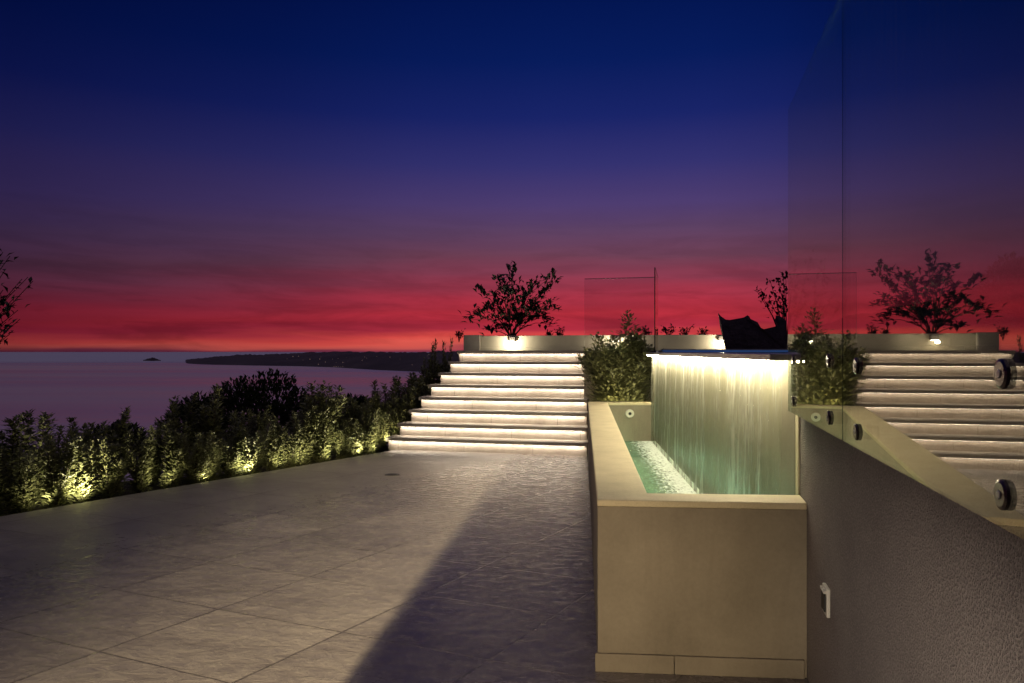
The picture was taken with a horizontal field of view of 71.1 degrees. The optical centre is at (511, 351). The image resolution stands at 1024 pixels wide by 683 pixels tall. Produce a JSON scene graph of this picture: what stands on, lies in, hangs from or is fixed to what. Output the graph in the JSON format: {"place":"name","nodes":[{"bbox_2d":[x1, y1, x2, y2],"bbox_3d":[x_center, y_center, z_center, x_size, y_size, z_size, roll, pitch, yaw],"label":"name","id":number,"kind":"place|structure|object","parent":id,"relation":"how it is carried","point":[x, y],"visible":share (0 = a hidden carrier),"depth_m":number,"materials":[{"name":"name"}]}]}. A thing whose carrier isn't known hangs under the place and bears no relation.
{"place":"outdoors","nodes":[
{"label":"outdoors","id":0,"kind":"place"},
{"bbox_2d":[0,446,388,515],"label":"ground","id":1,"kind":"structure","parent":0,"point":[156,487],"depth_m":7.59,"materials":[{"name":"soil"}]},
{"bbox_2d":[0,453,9,515],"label":"hedge shrub","id":2,"kind":"object","parent":1,"relation":"on","point":[3,508],"visible":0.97,"depth_m":6.13,"materials":[{"name":"green plant"}]},
{"bbox_2d":[0,415,25,509],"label":"hedge shrub","id":3,"kind":"object","parent":1,"relation":"on","point":[8,448],"visible":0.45,"depth_m":6.49,"materials":[{"name":"green plant"}]},
{"bbox_2d":[0,249,32,345],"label":"edge tree","id":4,"kind":"object","parent":1,"relation":"on","point":[3,302],"visible":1,"depth_m":7.49,"materials":[{"name":"green plant"}]},
{"bbox_2d":[0,445,44,514],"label":"hedge shrub","id":5,"kind":"object","parent":1,"relation":"on","point":[20,499],"visible":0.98,"depth_m":6.25,"materials":[{"name":"green plant"}]},
{"bbox_2d":[1,409,83,502],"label":"hedge shrub","id":6,"kind":"object","parent":1,"relation":"on","point":[29,432],"visible":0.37,"depth_m":6.71,"materials":[{"name":"green plant"}]},
{"bbox_2d":[38,425,78,509],"bbox_3d":[-4.078,1.060,6.424,0.321,0.784,0.341,0,0,22],"label":"hedge shrub","id":7,"kind":"object","parent":1,"relation":"on","point":[55,479],"visible":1,"depth_m":6.41,"materials":[{"name":"green plant"}]},
{"bbox_2d":[64,427,98,503],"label":"hedge shrub","id":8,"kind":"object","parent":1,"relation":"on","point":[81,479],"visible":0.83,"depth_m":6.66,"materials":[{"name":"green plant"}]},
{"bbox_2d":[64,417,109,495],"bbox_3d":[-4.207,1.047,7.090,0.440,0.808,0.340,0,0,-30],"label":"hedge shrub","id":9,"kind":"object","parent":1,"relation":"on","point":[88,434],"visible":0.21,"depth_m":7.09,"materials":[{"name":"green plant"}]},
{"bbox_2d":[82,434,129,498],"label":"hedge shrub","id":10,"kind":"object","parent":1,"relation":"on","point":[108,486],"visible":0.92,"depth_m":6.92,"materials":[{"name":"green plant"}]},
{"bbox_2d":[90,406,132,485],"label":"hedge shrub","id":11,"kind":"object","parent":1,"relation":"on","point":[120,433],"visible":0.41,"depth_m":7.49,"materials":[{"name":"green plant"}]},
{"bbox_2d":[82,419,149,476],"bbox_3d":[-5.178,1.291,9.408,1.137,0.812,0.927,0,0,0],"label":"dark bush","id":12,"kind":"object","parent":1,"relation":"on","point":[133,426],"visible":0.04,"depth_m":9.35,"materials":[{"name":"green plant"}]},
{"bbox_2d":[124,425,156,493],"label":"hedge shrub","id":13,"kind":"object","parent":1,"relation":"on","point":[138,475],"visible":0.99,"depth_m":7.14,"materials":[{"name":"green plant"}]},
{"bbox_2d":[139,416,177,486],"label":"hedge shrub","id":14,"kind":"object","parent":1,"relation":"on","point":[156,472],"visible":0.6,"depth_m":7.63,"materials":[{"name":"green plant"}]},
{"bbox_2d":[157,418,189,488],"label":"hedge shrub","id":15,"kind":"object","parent":1,"relation":"on","point":[172,470],"visible":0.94,"depth_m":7.40,"materials":[{"name":"green plant"}]},
{"bbox_2d":[162,392,198,480],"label":"hedge shrub","id":16,"kind":"object","parent":1,"relation":"on","point":[173,406],"visible":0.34,"depth_m":7.99,"materials":[{"name":"green plant"}]},
{"bbox_2d":[174,430,215,485],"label":"hedge shrub","id":17,"kind":"object","parent":1,"relation":"on","point":[193,472],"visible":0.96,"depth_m":7.54,"materials":[{"name":"green plant"}]},
{"bbox_2d":[156,391,234,447],"bbox_3d":[-5.073,1.114,11.615,1.295,0.993,1.158,0,0,0],"label":"dark bush","id":18,"kind":"object","parent":1,"relation":"on","point":[187,399],"visible":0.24,"depth_m":11.49,"materials":[{"name":"green plant"}]},
{"bbox_2d":[182,383,227,472],"bbox_3d":[-3.465,0.904,8.157,0.530,1.100,0.579,0,0,-8],"label":"hedge shrub","id":19,"kind":"object","parent":1,"relation":"on","point":[207,424],"visible":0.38,"depth_m":8.05,"materials":[{"name":"green plant"}]},
{"bbox_2d":[201,437,223,481],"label":"hedge shrub","id":20,"kind":"object","parent":1,"relation":"on","point":[213,465],"visible":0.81,"depth_m":7.74,"materials":[{"name":"green plant"}]},
{"bbox_2d":[215,424,244,478],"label":"hedge shrub","id":21,"kind":"object","parent":1,"relation":"on","point":[230,462],"visible":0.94,"depth_m":7.97,"materials":[{"name":"green plant"}]},
{"bbox_2d":[219,410,254,470],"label":"hedge shrub","id":22,"kind":"object","parent":1,"relation":"on","point":[233,431],"visible":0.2,"depth_m":8.59,"materials":[{"name":"green plant"}]},
{"bbox_2d":[188,368,309,475],"bbox_3d":[-4.378,1.307,12.609,2.974,2.061,2.528,0,0,0],"label":"dark bush","id":23,"kind":"object","parent":1,"relation":"on","point":[251,397],"visible":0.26,"depth_m":12.30,"materials":[{"name":"green plant"}]},
{"bbox_2d":[237,426,271,475],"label":"hedge shrub","id":24,"kind":"object","parent":1,"relation":"on","point":[249,451],"visible":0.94,"depth_m":8.10,"materials":[{"name":"green plant"}]},
{"bbox_2d":[245,404,272,466],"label":"hedge shrub","id":25,"kind":"object","parent":1,"relation":"on","point":[258,424],"visible":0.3,"depth_m":8.88,"materials":[{"name":"green plant"}]},
{"bbox_2d":[259,416,285,471],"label":"hedge shrub","id":26,"kind":"object","parent":1,"relation":"on","point":[272,458],"visible":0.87,"depth_m":8.44,"materials":[{"name":"green plant"}]},
{"bbox_2d":[270,414,291,464],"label":"hedge shrub","id":27,"kind":"object","parent":1,"relation":"on","point":[278,431],"visible":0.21,"depth_m":9.05,"materials":[{"name":"green plant"}]},
{"bbox_2d":[277,425,300,468],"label":"hedge shrub","id":28,"kind":"object","parent":1,"relation":"on","point":[288,456],"visible":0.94,"depth_m":8.63,"materials":[{"name":"green plant"}]},
{"bbox_2d":[290,409,322,466],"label":"hedge shrub","id":29,"kind":"object","parent":1,"relation":"on","point":[303,453],"visible":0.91,"depth_m":8.91,"materials":[{"name":"green plant"}]},
{"bbox_2d":[288,380,346,461],"bbox_3d":[-2.579,0.911,9.424,0.824,1.085,0.771,0,0,-21],"label":"hedge shrub","id":30,"kind":"object","parent":1,"relation":"on","point":[312,398],"visible":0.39,"depth_m":9.30,"materials":[{"name":"green plant"}]},
{"bbox_2d":[310,405,332,462],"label":"hedge shrub","id":31,"kind":"object","parent":1,"relation":"on","point":[321,450],"visible":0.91,"depth_m":9.07,"materials":[{"name":"green plant"}]},
{"bbox_2d":[305,384,337,456],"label":"hedge shrub","id":32,"kind":"object","parent":1,"relation":"on","point":[330,389],"visible":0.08,"depth_m":9.70,"materials":[{"name":"green plant"}]},
{"bbox_2d":[327,401,348,454],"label":"hedge shrub","id":33,"kind":"object","parent":1,"relation":"on","point":[339,420],"visible":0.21,"depth_m":9.93,"materials":[{"name":"green plant"}]},
{"bbox_2d":[331,423,351,459],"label":"hedge shrub","id":34,"kind":"object","parent":1,"relation":"on","point":[341,449],"visible":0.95,"depth_m":9.32,"materials":[{"name":"green plant"}]},
{"bbox_2d":[336,405,354,450],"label":"hedge shrub","id":35,"kind":"object","parent":1,"relation":"on","point":[346,420],"visible":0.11,"depth_m":10.06,"materials":[{"name":"green plant"}]},
{"bbox_2d":[333,393,369,417],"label":"dark bush","id":36,"kind":"object","parent":1,"relation":"on","point":[360,399],"visible":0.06,"depth_m":11.86,"materials":[{"name":"green plant"}]},
{"bbox_2d":[336,395,368,444],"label":"hedge shrub","id":37,"kind":"object","parent":1,"relation":"on","point":[352,400],"visible":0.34,"depth_m":10.17,"materials":[{"name":"green plant"}]},
{"bbox_2d":[340,416,365,456],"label":"hedge shrub","id":38,"kind":"object","parent":1,"relation":"on","point":[356,449],"visible":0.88,"depth_m":9.53,"materials":[{"name":"green plant"}]},
{"bbox_2d":[351,397,374,449],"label":"hedge shrub","id":39,"kind":"object","parent":1,"relation":"on","point":[363,408],"visible":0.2,"depth_m":10.29,"materials":[{"name":"green plant"}]},
{"bbox_2d":[358,413,378,454],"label":"hedge shrub","id":40,"kind":"object","parent":1,"relation":"on","point":[368,442],"visible":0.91,"depth_m":9.83,"materials":[{"name":"green plant"}]},
{"bbox_2d":[359,409,381,452],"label":"hedge shrub","id":41,"kind":"object","parent":1,"relation":"on","point":[365,421],"visible":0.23,"depth_m":10.07,"materials":[{"name":"green plant"}]},
{"bbox_2d":[365,393,379,445],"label":"hedge shrub","id":42,"kind":"object","parent":1,"relation":"on","point":[375,402],"visible":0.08,"depth_m":10.67,"materials":[{"name":"green plant"}]},
{"bbox_2d":[366,391,393,435],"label":"hedge shrub","id":43,"kind":"object","parent":1,"relation":"on","point":[384,408],"visible":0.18,"depth_m":10.82,"materials":[{"name":"green plant"}]},
{"bbox_2d":[377,407,390,451],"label":"hedge shrub","id":44,"kind":"object","parent":1,"relation":"on","point":[383,433],"visible":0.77,"depth_m":10.25,"materials":[{"name":"green plant"}]},
{"bbox_2d":[370,379,400,435],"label":"hedge shrub","id":45,"kind":"object","parent":1,"relation":"on","point":[385,394],"visible":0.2,"depth_m":11.10,"materials":[{"name":"green plant"}]},
{"bbox_2d":[386,401,410,446],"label":"hedge shrub","id":46,"kind":"object","parent":1,"relation":"on","point":[403,417],"visible":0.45,"depth_m":10.51,"materials":[{"name":"green plant"}]},
{"bbox_2d":[383,375,416,414],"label":"hedge shrub","id":47,"kind":"object","parent":1,"relation":"on","point":[396,382],"visible":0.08,"depth_m":11.48,"materials":[{"name":"green plant"}]},
{"bbox_2d":[389,385,417,422],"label":"hedge shrub","id":48,"kind":"object","parent":1,"relation":"on","point":[412,391],"visible":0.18,"depth_m":10.77,"materials":[{"name":"green plant"}]},
{"bbox_2d":[393,392,415,426],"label":"hedge shrub","id":49,"kind":"object","parent":1,"relation":"on","point":[397,412],"visible":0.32,"depth_m":10.66,"materials":[{"name":"green plant"}]},
{"bbox_2d":[387,374,425,434],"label":"hedge shrub","id":50,"kind":"object","parent":1,"relation":"on","point":[408,381],"visible":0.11,"depth_m":11.19,"materials":[{"name":"green plant"}]},
{"bbox_2d":[399,385,430,408],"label":"hedge shrub","id":51,"kind":"object","parent":1,"relation":"on","point":[404,392],"visible":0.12,"depth_m":11.14,"materials":[{"name":"green plant"}]},
{"bbox_2d":[406,365,424,397],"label":"hedge shrub","id":52,"kind":"object","parent":1,"relation":"on","point":[422,372],"visible":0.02,"depth_m":12.31,"materials":[{"name":"green plant"}]},
{"bbox_2d":[409,369,440,390],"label":"hedge shrub","id":53,"kind":"object","parent":1,"relation":"on","point":[436,375],"visible":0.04,"depth_m":11.81,"materials":[{"name":"green plant"}]},
{"bbox_2d":[416,378,434,405],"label":"hedge shrub","id":54,"kind":"object","parent":1,"relation":"on","point":[423,387],"visible":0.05,"depth_m":11.31,"materials":[{"name":"green plant"}]},
{"bbox_2d":[415,372,435,394],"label":"hedge shrub","id":55,"kind":"object","parent":1,"relation":"on","point":[429,382],"visible":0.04,"depth_m":11.65,"materials":[{"name":"green plant"}]},
{"bbox_2d":[423,338,437,383],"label":"hedge shrub","id":56,"kind":"object","parent":1,"relation":"on","point":[430,367],"visible":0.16,"depth_m":11.85,"materials":[{"name":"green plant"}]},
{"bbox_2d":[421,366,448,384],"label":"hedge shrub","id":57,"kind":"object","parent":1,"relation":"on","point":[426,375],"visible":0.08,"depth_m":11.63,"materials":[{"name":"green plant"}]},
{"bbox_2d":[425,359,445,372],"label":"hedge shrub","id":58,"kind":"object","parent":1,"relation":"on","point":[438,365],"visible":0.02,"depth_m":12.14,"materials":[{"name":"green plant"}]},
{"bbox_2d":[425,359,449,383],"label":"hedge shrub","id":59,"kind":"object","parent":1,"relation":"on","point":[436,365],"visible":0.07,"depth_m":11.91,"materials":[{"name":"green plant"}]},
{"bbox_2d":[442,338,452,371],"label":"hedge shrub","id":60,"kind":"object","parent":1,"relation":"on","point":[449,357],"visible":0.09,"depth_m":12.10,"materials":[{"name":"green plant"}]},
{"bbox_2d":[754,271,787,333],"bbox_3d":[6.141,-0.789,15.194,2.226,2.853,1.084,0,0,-7],"label":"leaning tree","id":61,"kind":"object","parent":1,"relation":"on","point":[781,307],"visible":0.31,"depth_m":15.12,"materials":[{"name":"green plant"}]},
{"bbox_2d":[800,344,1023,682],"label":"roughcast wall","id":62,"kind":"structure","parent":1,"relation":"on","point":[915,548],"depth_m":1.59,"materials":[{"name":"grey paint"}]},
{"bbox_2d":[788,0,842,439],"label":"glass panel","id":63,"kind":"object","parent":62,"relation":"attached to","point":[815,253],"visible":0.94,"depth_m":2.48,"materials":[{"name":"clear glass"}]},
{"bbox_2d":[820,583,829,617],"bbox_3d":[1.123,0.891,2.572,0.022,0.100,0.084,0,0,13],"label":"wall socket","id":64,"kind":"object","parent":62,"relation":"attached to","point":[825,596],"depth_m":2.54,"materials":[{"name":"white plastic"}]},
{"bbox_2d":[843,0,1023,509],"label":"glass panel","id":65,"kind":"object","parent":62,"relation":"attached to","point":[855,17],"visible":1,"depth_m":1.99,"materials":[{"name":"clear glass"}]},
{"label":"soil bed","id":66,"kind":"structure","parent":1,"relation":"on","visible":0},
{"bbox_2d":[455,328,465,340],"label":"planter plant","id":67,"kind":"object","parent":66,"relation":"on","point":[459,333],"visible":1,"depth_m":13.06,"materials":[{"name":"green plant"}]},
{"bbox_2d":[458,261,563,335],"bbox_3d":[-0.014,-0.914,12.990,1.920,1.564,1.102,0,0,0],"label":"tree","id":68,"kind":"object","parent":66,"relation":"on","point":[518,316],"visible":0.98,"depth_m":12.90,"materials":[{"name":"green plant"}]},
{"bbox_2d":[554,327,564,334],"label":"planter plant","id":69,"kind":"object","parent":66,"relation":"on","point":[559,332],"visible":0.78,"depth_m":12.63,"materials":[{"name":"green plant"}]},
{"bbox_2d":[640,325,651,334],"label":"planter plant","id":70,"kind":"object","parent":66,"relation":"on","point":[646,332],"visible":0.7,"depth_m":12.31,"materials":[{"name":"green plant"}]},
{"bbox_2d":[661,323,675,334],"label":"planter plant","id":71,"kind":"object","parent":66,"relation":"on","point":[665,330],"visible":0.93,"depth_m":12.23,"materials":[{"name":"green plant"}]},
{"bbox_2d":[679,324,693,334],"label":"planter plant","id":72,"kind":"object","parent":66,"relation":"on","point":[682,329],"visible":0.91,"depth_m":12.14,"materials":[{"name":"green plant"}]},
{"bbox_2d":[697,326,708,334],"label":"planter plant","id":73,"kind":"object","parent":66,"relation":"on","point":[702,331],"visible":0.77,"depth_m":12.11,"materials":[{"name":"green plant"}]},
{"bbox_2d":[0,352,435,487],"bbox_3d":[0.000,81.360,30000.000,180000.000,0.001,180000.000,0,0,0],"label":"sea","id":74,"kind":"structure","parent":0,"point":[92,387],"depth_m":1944.54,"materials":[{"name":"liquid"}]},
{"bbox_2d":[143,357,160,360],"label":"islet","id":75,"kind":"object","parent":74,"relation":"in","point":[151,359],"visible":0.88,"depth_m":6212.44,"materials":[{"name":"black stone"}]},
{"bbox_2d":[185,350,457,371],"bbox_3d":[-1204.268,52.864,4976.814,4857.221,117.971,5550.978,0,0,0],"label":"headland","id":76,"kind":"structure","parent":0,"point":[397,361],"depth_m":3952.59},
{"bbox_2d":[0,450,808,682],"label":"terrace floor","id":77,"kind":"structure","parent":0,"point":[445,567],"depth_m":4.28,"materials":[{"name":"grey tile"}]},
{"bbox_2d":[384,473,399,475],"bbox_3d":[-1.321,1.355,7.895,0.170,0.008,0.170,0,0,0],"label":"floor drain","id":78,"kind":"object","parent":77,"relation":"on","point":[392,474],"visible":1,"depth_m":7.88,"materials":[{"name":"grey metal"}]},
{"bbox_2d":[386,350,588,455],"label":"staircase","id":79,"kind":"structure","parent":77,"relation":"on","point":[512,401],"depth_m":10.26,"materials":[{"name":"stone"}]},
{"bbox_2d":[653,356,654,401],"bbox_3d":[1.807,0.710,8.923,0.110,1.300,0.106,0,0,13],"label":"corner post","id":80,"kind":"object","parent":77,"relation":"on","point":[653,377],"visible":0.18,"depth_m":8.89,"materials":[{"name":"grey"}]},
{"bbox_2d":[653,268,658,351],"bbox_3d":[1.901,-0.480,9.445,0.036,1.128,1.160,0,0,13],"label":"balustrade panel","id":81,"kind":"object","parent":80,"relation":"on","point":[655,312],"visible":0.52,"depth_m":8.96,"materials":[{"name":"clear glass"}]},
{"bbox_2d":[588,402,806,678],"bbox_3d":[1.107,0.995,6.019,0.907,0.730,6.070,0,0,6],"label":"water channel","id":82,"kind":"object","parent":77,"relation":"on","point":[703,584],"visible":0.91,"depth_m":3.03,"materials":[{"name":"beige stone"}]},
{"bbox_2d":[625,441,701,493],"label":"channel water","id":83,"kind":"structure","parent":82,"relation":"in","point":[667,466],"depth_m":6.62,"materials":[{"name":"white liquid"}]},
{"bbox_2d":[646,352,799,494],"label":"cascade wall","id":84,"kind":"structure","parent":77,"relation":"on","point":[779,448],"depth_m":4.61,"materials":[{"name":"tile"}]},
{"bbox_2d":[651,356,781,494],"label":"waterfall","id":85,"kind":"structure","parent":84,"relation":"attached to","point":[730,481],"depth_m":4.49,"materials":[{"name":"liquid"}]},
{"bbox_2d":[0,0,1023,351],"label":"sky","id":86,"kind":"structure","parent":0,"point":[176,175],"materials":[{"name":"blue"}]},
{"bbox_2d":[852,281,1023,344],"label":"hillside","id":87,"kind":"structure","parent":0,"point":[956,314],"depth_m":51.13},
{"bbox_2d":[975,251,1023,327],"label":"slope tree","id":88,"kind":"object","parent":87,"relation":"on","point":[1012,277],"visible":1,"depth_m":32.83,"materials":[{"name":"green plant"}]},
{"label":"upper terrace","id":89,"kind":"structure","parent":0,"visible":0},
{"bbox_2d":[584,367,652,401],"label":"retaining wall","id":90,"kind":"structure","parent":89,"relation":"attached to","point":[590,400],"depth_m":10.24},
{"bbox_2d":[464,333,950,350],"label":"parapet wall","id":91,"kind":"structure","parent":89,"relation":"on","point":[540,342],"depth_m":11.84,"materials":[{"name":"stone"}]},
{"bbox_2d":[509,337,515,341],"bbox_3d":[0.006,-0.210,12.382,0.110,0.080,0.083,0,0,13],"label":"wall lamp","id":92,"kind":"object","parent":91,"relation":"attached to","point":[512,339],"visible":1,"depth_m":12.34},
{"bbox_2d":[718,313,786,348],"bbox_3d":[3.719,-0.296,11.045,1.282,0.560,0.750,0,0,0],"label":"furniture cover","id":93,"kind":"object","parent":89,"relation":"on","point":[746,332],"visible":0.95,"depth_m":10.69,"materials":[{"name":"fabric"}]},
{"bbox_3d":[1.522,1.040,9.623,1.044,0.640,1.225,0,0,0],"label":"planter box","id":94,"kind":"object","parent":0,"visible":0},
{"bbox_2d":[574,309,664,401],"bbox_3d":[1.433,0.098,9.483,1.269,1.295,0.947,0,0,0],"label":"pool bush","id":95,"kind":"object","parent":94,"relation":"in","point":[625,374],"visible":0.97,"depth_m":9.29,"materials":[{"name":"green plant"}]},
{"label":"upper pool floor","id":96,"kind":"structure","parent":0,"visible":0},
{"bbox_2d":[660,349,787,352],"bbox_3d":[3.842,0.564,9.683,3.600,1.192,0.172,0,0,13],"label":"pool edge","id":97,"kind":"object","parent":96,"relation":"on","point":[731,350],"visible":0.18,"depth_m":9.81,"materials":[{"name":"stone"}]}
]}

